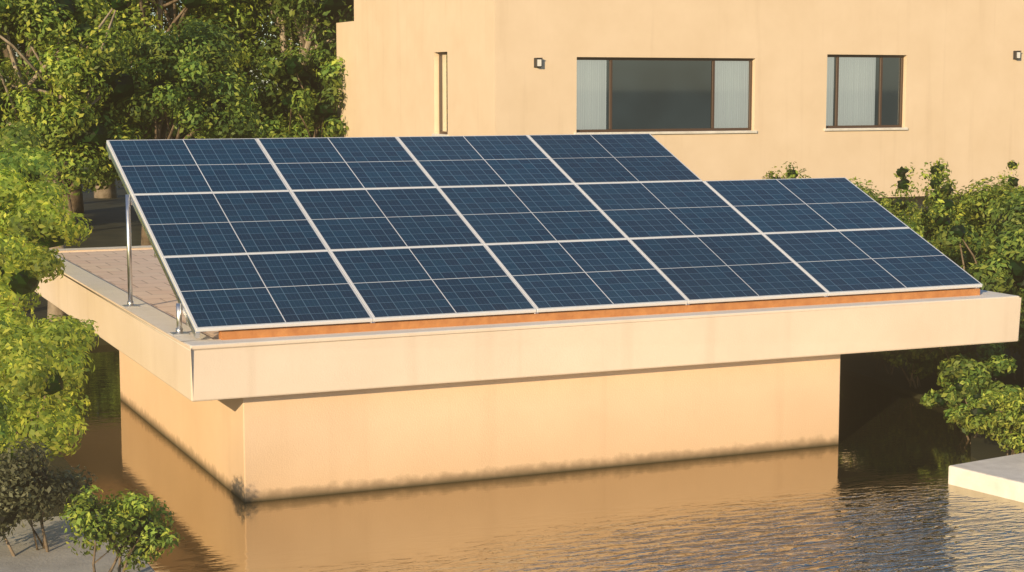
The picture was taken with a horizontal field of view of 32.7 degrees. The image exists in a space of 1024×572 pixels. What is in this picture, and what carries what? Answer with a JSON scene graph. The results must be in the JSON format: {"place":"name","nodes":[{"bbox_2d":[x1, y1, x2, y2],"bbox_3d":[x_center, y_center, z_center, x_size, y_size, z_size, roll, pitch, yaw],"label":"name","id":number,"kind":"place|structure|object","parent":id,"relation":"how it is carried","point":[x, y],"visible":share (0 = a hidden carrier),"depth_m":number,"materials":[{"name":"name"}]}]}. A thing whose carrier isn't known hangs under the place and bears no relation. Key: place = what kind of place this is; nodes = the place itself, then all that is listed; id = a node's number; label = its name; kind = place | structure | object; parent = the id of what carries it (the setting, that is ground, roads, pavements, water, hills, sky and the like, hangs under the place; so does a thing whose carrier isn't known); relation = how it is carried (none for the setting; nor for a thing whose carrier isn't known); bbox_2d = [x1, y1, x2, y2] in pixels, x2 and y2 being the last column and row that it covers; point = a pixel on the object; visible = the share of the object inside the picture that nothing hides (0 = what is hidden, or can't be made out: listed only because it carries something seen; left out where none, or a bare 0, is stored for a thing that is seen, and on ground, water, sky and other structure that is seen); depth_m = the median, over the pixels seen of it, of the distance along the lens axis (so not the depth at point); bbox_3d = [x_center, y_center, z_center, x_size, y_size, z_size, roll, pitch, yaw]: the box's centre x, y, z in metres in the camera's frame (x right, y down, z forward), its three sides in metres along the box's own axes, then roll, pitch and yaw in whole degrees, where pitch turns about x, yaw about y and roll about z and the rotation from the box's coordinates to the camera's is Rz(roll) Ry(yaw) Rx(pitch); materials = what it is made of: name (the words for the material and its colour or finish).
{"place":"outdoors","nodes":[
{"label":"outdoors","id":0,"kind":"place"},
{"bbox_2d":[14,442,101,519],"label":"bank terrain","id":1,"kind":"structure","parent":0,"point":[60,462],"depth_m":18.67,"materials":[{"name":"soil"}]},
{"bbox_2d":[0,396,17,452],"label":"tree","id":2,"kind":"object","parent":1,"relation":"on","point":[6,431],"visible":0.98,"depth_m":15.87,"materials":[{"name":"green plant"}]},
{"bbox_2d":[0,227,65,333],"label":"shrub wood","id":3,"kind":"object","parent":1,"relation":"on","point":[23,282],"visible":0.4,"depth_m":18.41,"materials":[{"name":"green plant"}]},
{"bbox_2d":[0,120,71,253],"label":"shrub wood","id":4,"kind":"object","parent":1,"relation":"on","point":[20,153],"visible":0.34,"depth_m":23.71,"materials":[{"name":"green plant"}]},
{"bbox_2d":[0,167,92,309],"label":"shrub wood","id":5,"kind":"object","parent":1,"relation":"on","point":[35,223],"visible":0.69,"depth_m":20.95,"materials":[{"name":"green plant"}]},
{"bbox_2d":[0,437,97,556],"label":"bush","id":6,"kind":"object","parent":1,"relation":"on","point":[27,480],"visible":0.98,"depth_m":14.81,"materials":[{"name":"green plant"}]},
{"bbox_2d":[0,311,98,515],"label":"shrub wood","id":7,"kind":"object","parent":1,"relation":"on","point":[39,373],"visible":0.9,"depth_m":16.33,"materials":[{"name":"green plant"}]},
{"bbox_2d":[59,485,183,571],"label":"bush","id":8,"kind":"object","parent":1,"relation":"on","point":[129,518],"visible":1,"depth_m":14.11,"materials":[{"name":"green plant"}]},
{"bbox_2d":[0,514,154,571],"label":"ground","id":9,"kind":"structure","parent":0,"point":[59,556],"depth_m":15.17,"materials":[{"name":"concrete"}]},
{"bbox_2d":[12,139,148,345],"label":"bank terrain","id":10,"kind":"structure","parent":0,"point":[107,216],"depth_m":51.00,"materials":[{"name":"soil"}]},
{"bbox_2d":[0,40,5,55],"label":"tree","id":11,"kind":"object","parent":10,"relation":"on","point":[2,46],"visible":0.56,"depth_m":29.10,"materials":[{"name":"green plant"}]},
{"bbox_2d":[0,0,102,128],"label":"tree","id":12,"kind":"object","parent":10,"relation":"on","point":[26,51],"visible":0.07,"depth_m":48.01,"materials":[{"name":"green plant"}]},
{"bbox_2d":[0,72,136,218],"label":"tree","id":13,"kind":"object","parent":10,"relation":"on","point":[91,188],"depth_m":48.38,"materials":[{"name":"green plant"}]},
{"bbox_2d":[0,0,163,321],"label":"tree","id":14,"kind":"object","parent":10,"relation":"on","point":[82,82],"visible":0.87,"depth_m":28.29,"materials":[{"name":"green plant"}]},
{"bbox_2d":[14,0,172,213],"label":"tree","id":15,"kind":"object","parent":10,"relation":"on","point":[77,204],"visible":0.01,"depth_m":56.16,"materials":[{"name":"green plant"}]},
{"bbox_2d":[93,0,182,197],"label":"tree","id":16,"kind":"object","parent":10,"relation":"on","point":[110,191],"visible":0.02,"depth_m":63.79,"materials":[{"name":"plant"}]},
{"bbox_2d":[21,13,269,245],"bbox_3d":[-6.277,-1.881,30.183,3.938,5.675,3.428,4,8,32],"label":"tree","id":17,"kind":"object","parent":10,"relation":"on","point":[193,62],"visible":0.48,"depth_m":29.73,"materials":[{"name":"green plant"}]},
{"bbox_2d":[67,0,273,86],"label":"tree","id":18,"kind":"object","parent":10,"relation":"on","point":[131,18],"visible":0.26,"depth_m":50.56,"materials":[{"name":"green plant"}]},
{"bbox_2d":[137,41,263,135],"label":"tree","id":19,"kind":"object","parent":10,"relation":"on","point":[235,58],"visible":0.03,"depth_m":48.98,"materials":[{"name":"green plant"}]},
{"bbox_2d":[148,0,274,61],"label":"tree","id":20,"kind":"object","parent":10,"relation":"on","point":[240,35],"visible":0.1,"depth_m":57.67,"materials":[{"name":"green plant"}]},
{"bbox_2d":[238,2,302,137],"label":"tree","id":21,"kind":"object","parent":10,"relation":"on","point":[246,69],"visible":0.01,"depth_m":64.35,"materials":[{"name":"green plant"}]},
{"bbox_2d":[218,0,353,122],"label":"tree","id":22,"kind":"object","parent":10,"relation":"on","point":[318,20],"visible":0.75,"depth_m":50.69,"materials":[{"name":"green plant"}]},
{"bbox_2d":[230,46,348,137],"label":"tree","id":23,"kind":"object","parent":10,"relation":"on","point":[319,119],"visible":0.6,"depth_m":49.73,"materials":[{"name":"green plant"}]},
{"bbox_2d":[249,1,353,106],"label":"tree","id":24,"kind":"object","parent":10,"relation":"on","point":[263,24],"visible":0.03,"depth_m":58.55,"materials":[{"name":"green plant"}]},
{"bbox_2d":[306,29,336,103],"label":"tree","id":25,"kind":"object","parent":10,"relation":"on","point":[315,88],"visible":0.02,"depth_m":54.39,"materials":[{"name":"green plant"}]},
{"bbox_2d":[13,3,298,89],"label":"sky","id":26,"kind":"structure","parent":0,"point":[150,3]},
{"bbox_2d":[336,21,354,136],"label":"annex walls","id":27,"kind":"structure","parent":0,"point":[345,39],"depth_m":49.37,"materials":[{"name":"beige paint"}]},
{"bbox_2d":[54,345,1023,571],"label":"pond water","id":28,"kind":"structure","parent":0,"point":[873,491],"depth_m":17.29,"materials":[{"name":"brown liquid"}]},
{"bbox_2d":[354,0,1023,197],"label":"house upper walls","id":29,"kind":"structure","parent":0,"point":[963,96],"depth_m":43.16,"materials":[{"name":"beige paint"}]},
{"bbox_2d":[439,52,447,133],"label":"window frame","id":30,"kind":"object","parent":29,"relation":"attached to","point":[440,54],"visible":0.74,"depth_m":43.22,"materials":[{"name":"brown metal"}]},
{"bbox_2d":[441,55,447,131],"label":"narrow window","id":31,"kind":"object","parent":30,"relation":"in","point":[444,110],"visible":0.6,"depth_m":43.06,"materials":[{"name":"glass"}]},
{"bbox_2d":[534,58,542,67],"bbox_3d":[0.606,-5.123,40.009,0.170,0.225,0.140,-3,7,-24],"label":"wall lamp","id":32,"kind":"object","parent":29,"relation":"attached to","point":[535,63],"visible":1,"depth_m":39.98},
{"bbox_2d":[606,60,710,128],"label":"window pane","id":33,"kind":"structure","parent":29,"relation":"attached to","point":[652,94],"depth_m":42.00,"materials":[{"name":"clear glass"}]},
{"bbox_2d":[576,60,748,129],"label":"wide window curtains","id":34,"kind":"object","parent":29,"relation":"attached to","point":[731,94],"visible":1,"depth_m":42.38,"materials":[{"name":"white fabric"}]},
{"bbox_2d":[576,57,751,131],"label":"window frame","id":35,"kind":"object","parent":29,"relation":"attached to","point":[711,128],"visible":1,"depth_m":41.91,"materials":[{"name":"metal"}]},
{"bbox_2d":[432,127,907,135],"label":"window sills","id":36,"kind":"structure","parent":29,"relation":"attached to","point":[755,131],"depth_m":42.13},
{"bbox_2d":[826,57,875,125],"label":"house window curtains","id":37,"kind":"object","parent":29,"relation":"attached to","point":[856,96],"visible":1,"depth_m":43.97,"materials":[{"name":"white fabric"}]},
{"bbox_2d":[826,54,903,127],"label":"window frame","id":38,"kind":"object","parent":29,"relation":"attached to","point":[881,57],"visible":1,"depth_m":44.06,"materials":[{"name":"metal"}]},
{"bbox_2d":[833,57,899,125],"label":"window","id":39,"kind":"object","parent":29,"relation":"attached to","point":[890,89],"visible":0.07,"depth_m":44.64,"materials":[{"name":"glass"}]},
{"bbox_2d":[1013,51,1020,58],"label":"wall lamp","id":40,"kind":"object","parent":29,"relation":"attached to","point":[1014,54],"visible":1,"depth_m":45.43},
{"bbox_2d":[877,195,971,218],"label":"house ground floor walls","id":41,"kind":"structure","parent":0,"point":[920,201],"depth_m":46.46,"materials":[{"name":"beige paint"}]},
{"bbox_2d":[840,344,1023,461],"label":"bank terrain","id":42,"kind":"structure","parent":0,"point":[862,366],"depth_m":24.74,"materials":[{"name":"soil"}]},
{"bbox_2d":[763,166,781,178],"bbox_3d":[4.582,-0.582,29.643,1.441,2.892,1.816,-3,7,-24],"label":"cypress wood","id":43,"kind":"object","parent":42,"relation":"on","point":[771,174],"depth_m":29.66,"materials":[{"name":"green plant"}]},
{"bbox_2d":[781,161,810,178],"bbox_3d":[4.816,-0.855,32.082,1.930,2.878,2.006,-3,7,-24],"label":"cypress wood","id":44,"kind":"object","parent":42,"relation":"on","point":[790,173],"visible":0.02,"depth_m":31.79,"materials":[{"name":"green plant"}]},
{"bbox_2d":[849,177,922,218],"bbox_3d":[7.465,-1.220,38.745,3.204,2.466,3.575,-3,7,-24],"label":"bush","id":45,"kind":"object","parent":42,"relation":"on","point":[876,193],"visible":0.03,"depth_m":38.51,"materials":[{"name":"green plant"}]},
{"bbox_2d":[878,163,922,231],"bbox_3d":[5.761,-0.324,27.241,1.697,3.206,1.617,-3,7,-24],"label":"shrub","id":46,"kind":"object","parent":42,"relation":"on","point":[899,204],"visible":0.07,"depth_m":27.05,"materials":[{"name":"green plant"}]},
{"bbox_2d":[866,347,939,388],"bbox_3d":[5.467,0.859,23.905,1.240,1.368,1.126,6,9,41],"label":"bush","id":47,"kind":"object","parent":42,"relation":"on","point":[921,364],"visible":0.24,"depth_m":23.76,"materials":[{"name":"green plant"}]},
{"bbox_2d":[858,186,993,360],"bbox_3d":[6.001,-0.024,26.322,2.426,2.920,2.259,1,7,9],"label":"bush","id":48,"kind":"object","parent":42,"relation":"on","point":[975,248],"visible":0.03,"depth_m":25.82,"materials":[{"name":"green plant"}]},
{"bbox_2d":[907,158,978,265],"bbox_3d":[6.934,-0.590,29.211,1.998,3.122,1.666,-3,7,-24],"label":"shrub","id":49,"kind":"object","parent":42,"relation":"on","point":[929,229],"visible":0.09,"depth_m":29.00,"materials":[{"name":"green plant"}]},
{"bbox_2d":[911,162,986,265],"bbox_3d":[7.984,-0.870,32.261,1.762,2.853,1.804,-3,7,-24],"label":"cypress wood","id":50,"kind":"object","parent":42,"relation":"on","point":[925,176],"visible":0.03,"depth_m":32.08,"materials":[{"name":"green plant"}]},
{"bbox_2d":[919,178,985,378],"bbox_3d":[6.129,-0.042,24.554,1.518,2.963,1.500,1,7,8],"label":"shrub","id":51,"kind":"object","parent":42,"relation":"on","point":[942,218],"visible":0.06,"depth_m":24.42,"materials":[{"name":"green plant"}]},
{"bbox_2d":[910,176,1023,260],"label":"bush","id":52,"kind":"object","parent":42,"relation":"on","point":[978,204],"visible":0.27,"depth_m":31.92,"materials":[{"name":"green plant"}]},
{"bbox_2d":[920,377,1023,443],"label":"bush","id":53,"kind":"object","parent":42,"relation":"on","point":[966,391],"visible":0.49,"depth_m":20.70,"materials":[{"name":"green plant"}]},
{"bbox_2d":[938,342,1006,402],"bbox_3d":[5.891,1.070,22.806,0.949,1.198,1.226,-3,7,-24],"label":"bush","id":54,"kind":"object","parent":42,"relation":"on","point":[949,351],"visible":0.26,"depth_m":22.55,"materials":[{"name":"green plant"}]},
{"bbox_2d":[936,353,1016,408],"bbox_3d":[5.617,1.310,21.486,1.019,1.022,1.264,3,7,28],"label":"bush","id":55,"kind":"object","parent":42,"relation":"on","point":[956,368],"visible":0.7,"depth_m":21.18,"materials":[{"name":"green plant"}]},
{"bbox_2d":[932,221,1023,361],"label":"bush","id":56,"kind":"object","parent":42,"relation":"on","point":[1003,272],"visible":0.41,"depth_m":22.77,"materials":[{"name":"green plant"}]},
{"bbox_2d":[948,453,1023,502],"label":"concrete slab","id":57,"kind":"structure","parent":42,"relation":"on","point":[1003,476],"depth_m":18.24,"materials":[{"name":"white concrete"}]},
{"bbox_2d":[950,387,1023,454],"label":"bush","id":58,"kind":"object","parent":42,"relation":"on","point":[1001,417],"visible":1,"depth_m":19.41,"materials":[{"name":"green plant"}]},
{"bbox_2d":[981,191,1023,253],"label":"bush","id":59,"kind":"object","parent":42,"relation":"on","point":[1010,210],"visible":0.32,"depth_m":27.12,"materials":[{"name":"green plant"}]},
{"bbox_2d":[984,160,1023,261],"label":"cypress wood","id":60,"kind":"object","parent":42,"relation":"on","point":[1012,164],"visible":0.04,"depth_m":33.94,"materials":[{"name":"green plant"}]},
{"bbox_2d":[997,320,1023,380],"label":"bush","id":61,"kind":"object","parent":42,"relation":"on","point":[1020,344],"visible":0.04,"depth_m":24.69,"materials":[{"name":"green plant"}]},
{"label":"ground","id":62,"kind":"structure","parent":0,"visible":0},
{"bbox_2d":[119,351,839,502],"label":"pool house walls","id":63,"kind":"structure","parent":62,"relation":"on","point":[255,449],"depth_m":18.95,"materials":[{"name":"beige paint"}]},
{"bbox_2d":[35,245,1020,401],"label":"roof slab","id":64,"kind":"structure","parent":63,"relation":"on","point":[192,368],"depth_m":18.99,"materials":[{"name":"beige concrete"}]},
{"bbox_2d":[57,249,925,338],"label":"roof tiles","id":65,"kind":"object","parent":64,"relation":"on","point":[151,286],"depth_m":23.98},
{"bbox_2d":[122,194,943,334],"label":"support posts","id":66,"kind":"object","parent":65,"relation":"on","point":[179,328],"visible":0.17,"depth_m":20.04,"materials":[{"name":"silver metal"}]},
{"bbox_2d":[106,143,978,337],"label":"solar array rails","id":67,"kind":"object","parent":66,"relation":"on","point":[188,321],"visible":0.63,"depth_m":18.98,"materials":[{"name":"silver metal"}]},
{"bbox_2d":[106,133,982,331],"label":"solar panel frames","id":68,"kind":"structure","parent":67,"relation":"on","point":[379,319],"depth_m":20.09,"materials":[{"name":"silver metal"}]},
{"bbox_2d":[108,134,980,327],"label":"solar panels","id":69,"kind":"object","parent":68,"relation":"in","point":[231,290],"visible":1,"depth_m":20.76,"materials":[{"name":"blue glass"}]},
{"bbox_2d":[219,288,979,339],"bbox_3d":[1.370,0.297,19.413,9.400,0.109,0.120,-3,7,-24],"label":"solar array batten","id":70,"kind":"object","parent":65,"relation":"on","point":[433,323],"visible":0.64,"depth_m":19.09,"materials":[{"name":"orange wood"}]}
]}

